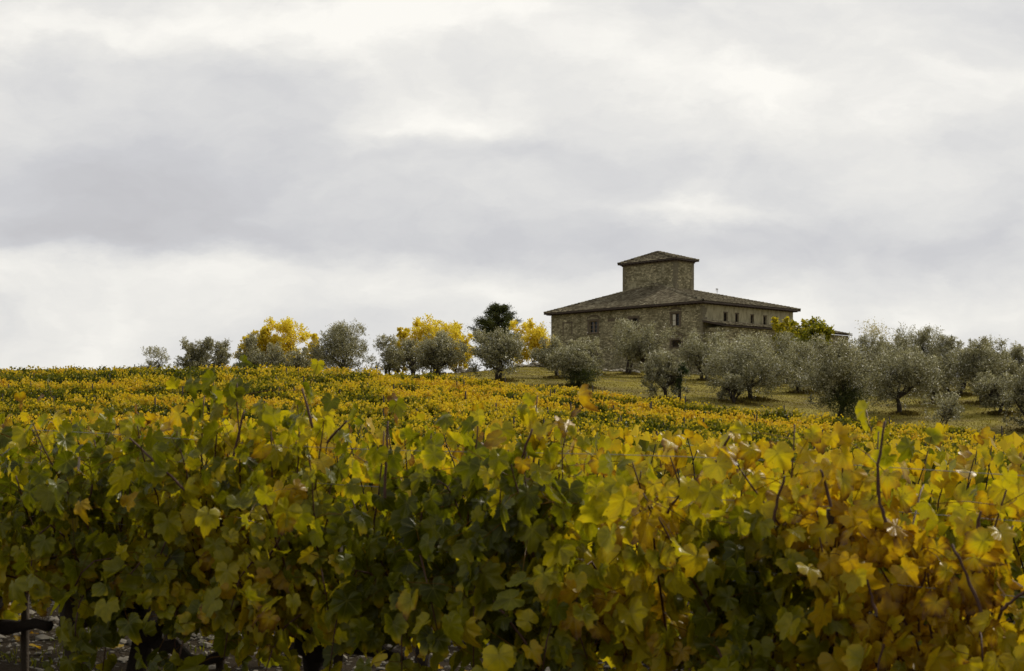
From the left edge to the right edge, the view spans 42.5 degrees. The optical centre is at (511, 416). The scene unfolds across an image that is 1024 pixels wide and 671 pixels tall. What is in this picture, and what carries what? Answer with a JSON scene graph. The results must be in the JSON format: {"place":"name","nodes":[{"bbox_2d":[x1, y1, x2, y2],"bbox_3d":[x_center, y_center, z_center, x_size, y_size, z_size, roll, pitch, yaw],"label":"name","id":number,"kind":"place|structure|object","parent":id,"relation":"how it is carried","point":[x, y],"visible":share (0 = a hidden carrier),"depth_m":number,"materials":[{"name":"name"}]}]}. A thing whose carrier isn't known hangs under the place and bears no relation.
{"place":"outdoors","nodes":[
{"label":"outdoors","id":0,"kind":"place"},
{"bbox_2d":[0,367,1023,670],"bbox_3d":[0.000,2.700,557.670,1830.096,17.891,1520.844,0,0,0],"label":"ground","id":1,"kind":"structure","parent":0,"point":[120,651],"depth_m":87.24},
{"bbox_2d":[0,391,27,495],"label":"grape vine","id":2,"kind":"object","parent":1,"relation":"on","point":[20,397],"visible":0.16,"depth_m":9.72,"materials":[{"name":"yellow plant"}]},
{"bbox_2d":[21,592,28,670],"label":"vineyard post","id":3,"kind":"object","parent":1,"relation":"on","point":[24,647],"visible":0.24,"depth_m":6.41,"materials":[{"name":"brown wood"}]},
{"bbox_2d":[28,418,71,435],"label":"grape vine","id":4,"kind":"object","parent":1,"relation":"on","point":[52,428],"visible":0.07,"depth_m":44.69,"materials":[{"name":"yellow plant"}]},
{"bbox_2d":[6,403,103,481],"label":"grape vine","id":5,"kind":"object","parent":1,"relation":"on","point":[20,408],"visible":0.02,"depth_m":12.08,"materials":[{"name":"green plant"}]},
{"bbox_2d":[0,419,135,635],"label":"grape vine","id":6,"kind":"object","parent":1,"relation":"on","point":[19,477],"visible":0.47,"depth_m":6.16,"materials":[{"name":"green plant"}]},
{"bbox_2d":[65,458,80,659],"bbox_3d":[-2.100,1.017,6.298,0.091,1.651,0.088,0,0,0],"label":"vineyard post","id":7,"kind":"object","parent":1,"relation":"on","point":[68,608],"visible":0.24,"depth_m":6.26,"materials":[{"name":"brown wood"}]},
{"bbox_2d":[1,461,1023,521],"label":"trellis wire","id":8,"kind":"object","parent":7,"relation":"attached to","point":[656,496],"visible":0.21,"depth_m":4.97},
{"bbox_2d":[0,394,153,637],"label":"grape vine","id":9,"kind":"object","parent":1,"relation":"on","point":[86,437],"visible":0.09,"depth_m":9.01,"materials":[{"name":"green plant"}]},
{"bbox_2d":[31,404,167,464],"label":"grape vine","id":10,"kind":"object","parent":1,"relation":"on","point":[95,408],"visible":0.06,"depth_m":11.92,"materials":[{"name":"green plant"}]},
{"bbox_2d":[131,345,172,369],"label":"olive tree","id":11,"kind":"object","parent":1,"relation":"on","point":[157,355],"visible":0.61,"depth_m":117.96,"materials":[{"name":"green plant"}]},
{"bbox_2d":[0,375,316,670],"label":"grape vine","id":12,"kind":"object","parent":1,"relation":"on","point":[111,590],"visible":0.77,"depth_m":5.83,"materials":[{"name":"green plant"}]},
{"bbox_2d":[80,404,242,638],"bbox_3d":[-2.222,0.813,8.731,1.657,1.800,0.899,0,0,25],"label":"grape vine","id":13,"kind":"object","parent":1,"relation":"on","point":[151,416],"visible":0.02,"depth_m":8.84,"materials":[{"name":"green plant"}]},
{"bbox_2d":[111,411,255,501],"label":"grape vine","id":14,"kind":"object","parent":1,"relation":"on","point":[150,423],"visible":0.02,"depth_m":11.58,"materials":[{"name":"green plant"}]},
{"bbox_2d":[172,336,208,368],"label":"olive tree","id":15,"kind":"object","parent":1,"relation":"on","point":[190,350],"visible":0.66,"depth_m":115.60,"materials":[{"name":"green plant"}]},
{"bbox_2d":[191,336,215,366],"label":"olive tree","id":16,"kind":"object","parent":1,"relation":"on","point":[208,342],"visible":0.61,"depth_m":116.60,"materials":[{"name":"green plant"}]},
{"bbox_2d":[215,519,225,670],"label":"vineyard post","id":17,"kind":"object","parent":1,"relation":"on","point":[220,665],"visible":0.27,"depth_m":5.93,"materials":[{"name":"brown wood"}]},
{"bbox_2d":[207,338,234,367],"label":"olive tree","id":18,"kind":"object","parent":1,"relation":"on","point":[222,354],"visible":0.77,"depth_m":113.50,"materials":[{"name":"green plant"}]},
{"bbox_2d":[234,333,264,368],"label":"olive tree","id":19,"kind":"object","parent":1,"relation":"on","point":[250,342],"visible":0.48,"depth_m":111.51,"materials":[{"name":"green plant"}]},
{"bbox_2d":[231,326,275,367],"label":"golden tree","id":20,"kind":"object","parent":1,"relation":"on","point":[262,331],"visible":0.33,"depth_m":124.02,"materials":[{"name":"yellow plant"}]},
{"bbox_2d":[254,340,293,367],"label":"olive tree","id":21,"kind":"object","parent":1,"relation":"on","point":[275,358],"visible":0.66,"depth_m":109.28,"materials":[{"name":"green plant"}]},
{"bbox_2d":[256,316,311,369],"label":"golden tree","id":22,"kind":"object","parent":1,"relation":"on","point":[286,327],"visible":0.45,"depth_m":125.49,"materials":[{"name":"yellow plant"}]},
{"bbox_2d":[287,347,311,369],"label":"olive tree","id":23,"kind":"object","parent":1,"relation":"on","point":[301,360],"visible":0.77,"depth_m":110.81,"materials":[{"name":"green plant"}]},
{"bbox_2d":[129,354,483,670],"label":"grape vine","id":24,"kind":"object","parent":1,"relation":"on","point":[294,590],"visible":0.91,"depth_m":5.52,"materials":[{"name":"green plant"}]},
{"bbox_2d":[304,333,320,368],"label":"golden tree","id":25,"kind":"object","parent":1,"relation":"on","point":[313,336],"visible":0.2,"depth_m":121.48,"materials":[{"name":"yellow plant"}]},
{"bbox_2d":[221,405,404,658],"bbox_3d":[-1.397,0.831,8.493,1.477,1.807,1.136,0,0,0],"label":"grape vine","id":26,"kind":"object","parent":1,"relation":"on","point":[335,490],"visible":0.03,"depth_m":8.35,"materials":[{"name":"green plant"}]},
{"bbox_2d":[332,505,342,670],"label":"vineyard post","id":27,"kind":"object","parent":1,"relation":"on","point":[337,658],"visible":0.14,"depth_m":5.68,"materials":[{"name":"brown wood"}]},
{"bbox_2d":[0,599,680,670],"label":"weeds","id":28,"kind":"object","parent":1,"relation":"on","point":[32,659],"visible":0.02,"depth_m":8.44,"materials":[{"name":"green plant"}]},
{"bbox_2d":[307,319,374,371],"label":"olive tree","id":29,"kind":"object","parent":1,"relation":"on","point":[336,348],"visible":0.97,"depth_m":104.87,"materials":[{"name":"green plant"}]},
{"bbox_2d":[287,407,457,514],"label":"grape vine","id":30,"kind":"object","parent":1,"relation":"on","point":[359,505],"visible":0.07,"depth_m":10.59,"materials":[{"name":"green plant"}]},
{"bbox_2d":[333,413,424,504],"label":"grape vine","id":31,"kind":"object","parent":1,"relation":"on","point":[420,416],"visible":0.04,"depth_m":13.36,"materials":[{"name":"green plant"}]},
{"bbox_2d":[366,334,407,374],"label":"olive tree","id":32,"kind":"object","parent":1,"relation":"on","point":[390,360],"visible":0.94,"depth_m":109.62,"materials":[{"name":"green plant"}]},
{"bbox_2d":[390,327,409,373],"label":"golden tree","id":33,"kind":"object","parent":1,"relation":"on","point":[402,334],"visible":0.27,"depth_m":125.85,"materials":[{"name":"yellow plant"}]},
{"bbox_2d":[396,338,422,375],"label":"olive tree","id":34,"kind":"object","parent":1,"relation":"on","point":[408,349],"visible":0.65,"depth_m":110.76,"materials":[{"name":"green plant"}]},
{"bbox_2d":[322,392,502,667],"bbox_3d":[-0.556,0.809,8.023,1.071,1.919,1.442,0,0,-29],"label":"grape vine","id":35,"kind":"object","parent":1,"relation":"on","point":[411,459],"visible":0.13,"depth_m":8.11,"materials":[{"name":"green plant"}]},
{"bbox_2d":[396,313,464,372],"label":"golden tree","id":36,"kind":"object","parent":1,"relation":"on","point":[418,332],"visible":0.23,"depth_m":127.92,"materials":[{"name":"yellow plant"}]},
{"bbox_2d":[412,420,450,436],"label":"grape vine","id":37,"kind":"object","parent":1,"relation":"on","point":[418,428],"visible":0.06,"depth_m":43.90,"materials":[{"name":"yellow plant"}]},
{"bbox_2d":[404,329,471,376],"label":"olive tree","id":38,"kind":"object","parent":1,"relation":"on","point":[440,352],"visible":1,"depth_m":100.29,"materials":[{"name":"green plant"}]},
{"bbox_2d":[13,612,869,670],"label":"fallen leaves","id":39,"kind":"object","parent":1,"relation":"on","point":[17,637],"visible":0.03,"depth_m":8.80,"materials":[{"name":"brown plant"}]},
{"bbox_2d":[432,424,461,433],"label":"grape vine","id":40,"kind":"object","parent":1,"relation":"on","point":[457,426],"visible":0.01,"depth_m":43.49,"materials":[{"name":"yellow plant"}]},
{"bbox_2d":[441,322,475,372],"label":"golden tree","id":41,"kind":"object","parent":1,"relation":"on","point":[469,335],"visible":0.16,"depth_m":129.72,"materials":[{"name":"yellow plant"}]},
{"bbox_2d":[456,366,474,373],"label":"rubble wall","id":42,"kind":"structure","parent":1,"relation":"on","point":[460,369],"depth_m":125.71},
{"bbox_2d":[388,427,569,524],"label":"grape vine","id":43,"kind":"object","parent":1,"relation":"on","point":[481,437],"visible":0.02,"depth_m":10.05,"materials":[{"name":"green plant"}]},
{"bbox_2d":[467,301,521,368],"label":"conifer tree","id":44,"kind":"object","parent":1,"relation":"on","point":[492,321],"visible":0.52,"depth_m":147.18,"materials":[{"name":"green plant"}]},
{"bbox_2d":[465,325,530,379],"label":"olive tree","id":45,"kind":"object","parent":1,"relation":"on","point":[503,349],"visible":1,"depth_m":98.68,"materials":[{"name":"green plant"}]},
{"bbox_2d":[332,384,680,670],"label":"grape vine","id":46,"kind":"object","parent":1,"relation":"on","point":[526,590],"visible":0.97,"depth_m":5.04,"materials":[{"name":"green plant"}]},
{"bbox_2d":[0,594,1014,670],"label":"stones","id":47,"kind":"object","parent":1,"relation":"on","point":[42,637],"visible":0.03,"depth_m":8.86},
{"bbox_2d":[0,362,1023,469],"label":"vineyard foliage","id":48,"kind":"object","parent":1,"relation":"on","point":[433,398],"visible":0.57,"depth_m":66.56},
{"bbox_2d":[515,362,542,366],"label":"rubble wall","id":49,"kind":"structure","parent":1,"relation":"on","point":[533,364],"depth_m":133.60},
{"bbox_2d":[509,318,554,364],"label":"golden tree","id":50,"kind":"object","parent":1,"relation":"on","point":[532,334],"visible":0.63,"depth_m":140.98,"materials":[{"name":"yellow plant"}]},
{"bbox_2d":[530,333,570,375],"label":"olive tree","id":51,"kind":"object","parent":1,"relation":"on","point":[554,343],"visible":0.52,"depth_m":104.41,"materials":[{"name":"green plant"}]},
{"bbox_2d":[545,338,607,386],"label":"olive tree","id":52,"kind":"object","parent":1,"relation":"on","point":[579,368],"visible":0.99,"depth_m":95.68,"materials":[{"name":"green plant"}]},
{"bbox_2d":[539,430,614,466],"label":"grape vine","id":53,"kind":"object","parent":1,"relation":"on","point":[593,433],"depth_m":12.39,"materials":[{"name":"yellow plant"}]},
{"bbox_2d":[454,408,701,584],"bbox_3d":[0.343,0.872,7.629,1.541,1.843,0.936,0,0,30],"label":"grape vine","id":54,"kind":"object","parent":1,"relation":"on","point":[611,444],"visible":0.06,"depth_m":7.43,"materials":[{"name":"yellow plant"}]},
{"bbox_2d":[576,336,604,365],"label":"olive tree","id":55,"kind":"object","parent":1,"relation":"on","point":[600,359],"visible":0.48,"depth_m":117.75,"materials":[{"name":"green plant"}]},
{"bbox_2d":[502,423,704,542],"bbox_3d":[0.568,0.930,9.965,1.975,1.787,1.125,0,0,26],"label":"grape vine","id":56,"kind":"object","parent":1,"relation":"on","point":[625,448],"visible":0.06,"depth_m":10.03,"materials":[{"name":"yellow plant"}]},
{"bbox_2d":[602,317,639,373],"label":"olive tree","id":57,"kind":"object","parent":1,"relation":"on","point":[630,363],"visible":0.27,"depth_m":123.61,"materials":[{"name":"green plant"}]},
{"bbox_2d":[601,368,640,372],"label":"rubble wall","id":58,"kind":"structure","parent":1,"relation":"on","point":[622,370],"depth_m":133.66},
{"bbox_2d":[613,320,678,372],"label":"olive tree","id":59,"kind":"object","parent":1,"relation":"on","point":[638,346],"visible":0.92,"depth_m":116.63,"materials":[{"name":"green plant"}]},
{"bbox_2d":[639,347,690,396],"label":"olive tree","id":60,"kind":"object","parent":1,"relation":"on","point":[668,373],"visible":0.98,"depth_m":91.00,"materials":[{"name":"green plant"}]},
{"bbox_2d":[613,425,738,601],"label":"grape vine","id":61,"kind":"object","parent":1,"relation":"on","point":[645,442],"visible":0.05,"depth_m":11.84,"materials":[{"name":"yellow plant"}]},
{"bbox_2d":[671,362,689,400],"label":"ivy covered trunk","id":62,"kind":"object","parent":1,"relation":"on","point":[679,378],"visible":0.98,"depth_m":90.90,"materials":[{"name":"green plant"}]},
{"bbox_2d":[544,251,852,374],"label":"farmhouse","id":63,"kind":"object","parent":1,"relation":"on","point":[658,286],"visible":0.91,"depth_m":148.96,"materials":[{"name":"stone"}]},
{"bbox_2d":[587,315,598,333],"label":"window","id":64,"kind":"structure","parent":63,"relation":"in","point":[594,323],"depth_m":151.52,"materials":[{"name":"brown wood"}]},
{"bbox_2d":[627,315,639,330],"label":"window","id":65,"kind":"structure","parent":63,"relation":"in","point":[630,318],"depth_m":147.04,"materials":[{"name":"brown wood"}]},
{"bbox_2d":[669,306,680,326],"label":"window","id":66,"kind":"structure","parent":63,"relation":"in","point":[675,319],"depth_m":142.76,"materials":[{"name":"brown wood"}]},
{"bbox_2d":[669,333,682,347],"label":"window","id":67,"kind":"structure","parent":63,"relation":"in","point":[676,342],"depth_m":142.58,"materials":[{"name":"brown wood"}]},
{"bbox_2d":[670,326,731,380],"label":"olive tree","id":68,"kind":"object","parent":1,"relation":"on","point":[692,356],"visible":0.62,"depth_m":117.29,"materials":[{"name":"green plant"}]},
{"bbox_2d":[409,366,1023,435],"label":"grass","id":69,"kind":"structure","parent":1,"relation":"on","point":[758,398],"depth_m":96.56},
{"bbox_2d":[655,437,784,520],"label":"grape vine","id":70,"kind":"object","parent":1,"relation":"on","point":[734,448],"visible":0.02,"depth_m":9.45,"materials":[{"name":"yellow plant"}]},
{"bbox_2d":[698,340,744,382],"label":"olive tree","id":71,"kind":"object","parent":1,"relation":"on","point":[717,366],"visible":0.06,"depth_m":111.70,"materials":[{"name":"green plant"}]},
{"bbox_2d":[591,420,852,635],"bbox_3d":[1.244,0.915,7.172,1.657,1.800,0.899,0,0,25],"label":"grape vine","id":72,"kind":"object","parent":1,"relation":"on","point":[696,468],"visible":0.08,"depth_m":7.32,"materials":[{"name":"yellow plant"}]},
{"bbox_2d":[714,372,747,402],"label":"olive tree","id":73,"kind":"object","parent":1,"relation":"on","point":[733,385],"visible":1,"depth_m":91.75,"materials":[{"name":"green plant"}]},
{"bbox_2d":[577,420,917,670],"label":"grape vine","id":74,"kind":"object","parent":1,"relation":"on","point":[714,592],"visible":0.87,"depth_m":4.71,"materials":[{"name":"yellow plant"}]},
{"bbox_2d":[693,329,802,400],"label":"olive tree","id":75,"kind":"object","parent":1,"relation":"on","point":[748,363],"visible":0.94,"depth_m":94.13,"materials":[{"name":"green plant"}]},
{"bbox_2d":[755,330,805,372],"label":"olive tree","id":76,"kind":"object","parent":1,"relation":"on","point":[784,339],"visible":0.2,"depth_m":120.06,"materials":[{"name":"green plant"}]},
{"bbox_2d":[770,316,799,351],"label":"fig tree","id":77,"kind":"object","parent":1,"relation":"on","point":[777,327],"visible":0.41,"depth_m":127.70,"materials":[{"name":"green plant"}]},
{"bbox_2d":[773,337,821,392],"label":"olive tree","id":78,"kind":"object","parent":1,"relation":"on","point":[795,351],"visible":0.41,"depth_m":104.39,"materials":[{"name":"green plant"}]},
{"bbox_2d":[788,316,835,356],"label":"fig tree","id":79,"kind":"object","parent":1,"relation":"on","point":[811,327],"visible":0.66,"depth_m":121.57,"materials":[{"name":"green plant"}]},
{"bbox_2d":[800,341,825,378],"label":"olive tree","id":80,"kind":"object","parent":1,"relation":"on","point":[810,354],"visible":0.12,"depth_m":110.11,"materials":[{"name":"green plant"}]},
{"bbox_2d":[826,509,834,653],"bbox_3d":[1.181,1.139,4.821,0.061,1.600,0.064,0,0,-14],"label":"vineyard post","id":81,"kind":"object","parent":1,"relation":"on","point":[830,518],"visible":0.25,"depth_m":4.80,"materials":[{"name":"brown wood"}]},
{"bbox_2d":[795,331,886,420],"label":"olive tree","id":82,"kind":"object","parent":1,"relation":"on","point":[835,379],"visible":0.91,"depth_m":83.65,"materials":[{"name":"green plant"}]},
{"bbox_2d":[750,420,978,572],"bbox_3d":[2.413,0.951,9.173,1.587,1.853,1.001,0,0,0],"label":"grape vine","id":83,"kind":"object","parent":1,"relation":"on","point":[859,458],"visible":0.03,"depth_m":8.93,"materials":[{"name":"yellow plant"}]},
{"bbox_2d":[718,400,1023,670],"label":"grape vine","id":84,"kind":"object","parent":1,"relation":"on","point":[963,629],"visible":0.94,"depth_m":4.52,"materials":[{"name":"yellow plant"}]},
{"bbox_2d":[855,316,894,352],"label":"pale tree","id":85,"kind":"object","parent":1,"relation":"on","point":[872,326],"visible":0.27,"depth_m":123.79,"materials":[{"name":"grey plant"}]},
{"bbox_2d":[855,331,895,379],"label":"olive tree","id":86,"kind":"object","parent":1,"relation":"on","point":[865,341],"visible":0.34,"depth_m":112.06,"materials":[{"name":"green plant"}]},
{"bbox_2d":[857,336,895,384],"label":"olive tree","id":87,"kind":"object","parent":1,"relation":"on","point":[881,349],"visible":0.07,"depth_m":115.54,"materials":[{"name":"green plant"}]},
{"bbox_2d":[795,440,1010,612],"bbox_3d":[3.189,1.066,11.415,2.103,1.745,1.528,0,0,0],"label":"grape vine","id":88,"kind":"object","parent":1,"relation":"on","point":[920,456],"visible":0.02,"depth_m":11.28,"materials":[{"name":"yellow plant"}]},
{"bbox_2d":[858,344,953,414],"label":"olive tree","id":89,"kind":"object","parent":1,"relation":"on","point":[911,372],"visible":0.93,"depth_m":89.18,"materials":[{"name":"green plant"}]},
{"bbox_2d":[807,423,1023,645],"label":"grape vine","id":90,"kind":"object","parent":1,"relation":"on","point":[945,482],"visible":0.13,"depth_m":6.75,"materials":[{"name":"yellow plant"}]},
{"bbox_2d":[882,321,948,387],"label":"olive tree","id":91,"kind":"object","parent":1,"relation":"on","point":[922,340],"visible":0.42,"depth_m":107.89,"materials":[{"name":"green plant"}]},
{"bbox_2d":[913,354,954,400],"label":"olive tree","id":92,"kind":"object","parent":1,"relation":"on","point":[948,379],"visible":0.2,"depth_m":96.77,"materials":[{"name":"green plant"}]},
{"bbox_2d":[919,390,964,426],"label":"olive tree","id":93,"kind":"object","parent":1,"relation":"on","point":[954,411],"visible":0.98,"depth_m":81.74,"materials":[{"name":"green plant"}]},
{"bbox_2d":[870,426,1023,622],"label":"grape vine","id":94,"kind":"object","parent":1,"relation":"on","point":[986,433],"visible":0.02,"depth_m":8.63,"materials":[{"name":"yellow plant"}]},
{"bbox_2d":[929,334,973,391],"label":"olive tree","id":95,"kind":"object","parent":1,"relation":"on","point":[944,346],"visible":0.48,"depth_m":105.52,"materials":[{"name":"green plant"}]},
{"bbox_2d":[892,435,1023,615],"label":"grape vine","id":96,"kind":"object","parent":1,"relation":"on","point":[1006,443],"visible":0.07,"depth_m":10.86,"materials":[{"name":"yellow plant"}]},
{"bbox_2d":[936,347,979,393],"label":"olive tree","id":97,"kind":"object","parent":1,"relation":"on","point":[961,381],"visible":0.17,"depth_m":103.95,"materials":[{"name":"green plant"}]},
{"bbox_2d":[945,334,1015,403],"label":"olive tree","id":98,"kind":"object","parent":1,"relation":"on","point":[977,358],"visible":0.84,"depth_m":96.17,"materials":[{"name":"green plant"}]},
{"bbox_2d":[969,445,1004,470],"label":"grape vine","id":99,"kind":"object","parent":1,"relation":"on","point":[978,458],"visible":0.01,"depth_m":12.98,"materials":[{"name":"yellow plant"}]},
{"bbox_2d":[954,447,1023,622],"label":"grape vine","id":100,"kind":"object","parent":1,"relation":"on","point":[1017,514],"visible":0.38,"depth_m":6.70,"materials":[{"name":"yellow plant"}]},
{"bbox_2d":[970,370,1018,414],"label":"olive tree","id":101,"kind":"object","parent":1,"relation":"on","point":[988,388],"visible":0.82,"depth_m":90.68,"materials":[{"name":"green plant"}]},
{"bbox_2d":[988,348,1023,393],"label":"olive tree","id":102,"kind":"object","parent":1,"relation":"on","point":[1013,370],"visible":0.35,"depth_m":98.20,"materials":[{"name":"green plant"}]},
{"bbox_2d":[999,363,1023,427],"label":"olive tree","id":103,"kind":"object","parent":1,"relation":"on","point":[1017,395],"visible":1,"depth_m":84.14,"materials":[{"name":"green plant"}]},
{"bbox_2d":[1007,340,1023,381],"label":"olive tree","id":104,"kind":"object","parent":1,"relation":"on","point":[1017,353],"visible":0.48,"depth_m":107.38,"materials":[{"name":"green plant"}]},
{"bbox_2d":[0,0,1023,375],"label":"sky","id":105,"kind":"structure","parent":0,"point":[171,170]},
{"bbox_2d":[32,516,1023,597],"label":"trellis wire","id":106,"kind":"object","parent":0,"point":[584,559],"visible":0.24,"depth_m":4.85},
{"bbox_2d":[38,430,1023,475],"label":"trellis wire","id":107,"kind":"object","parent":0,"point":[579,453],"visible":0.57,"depth_m":5.08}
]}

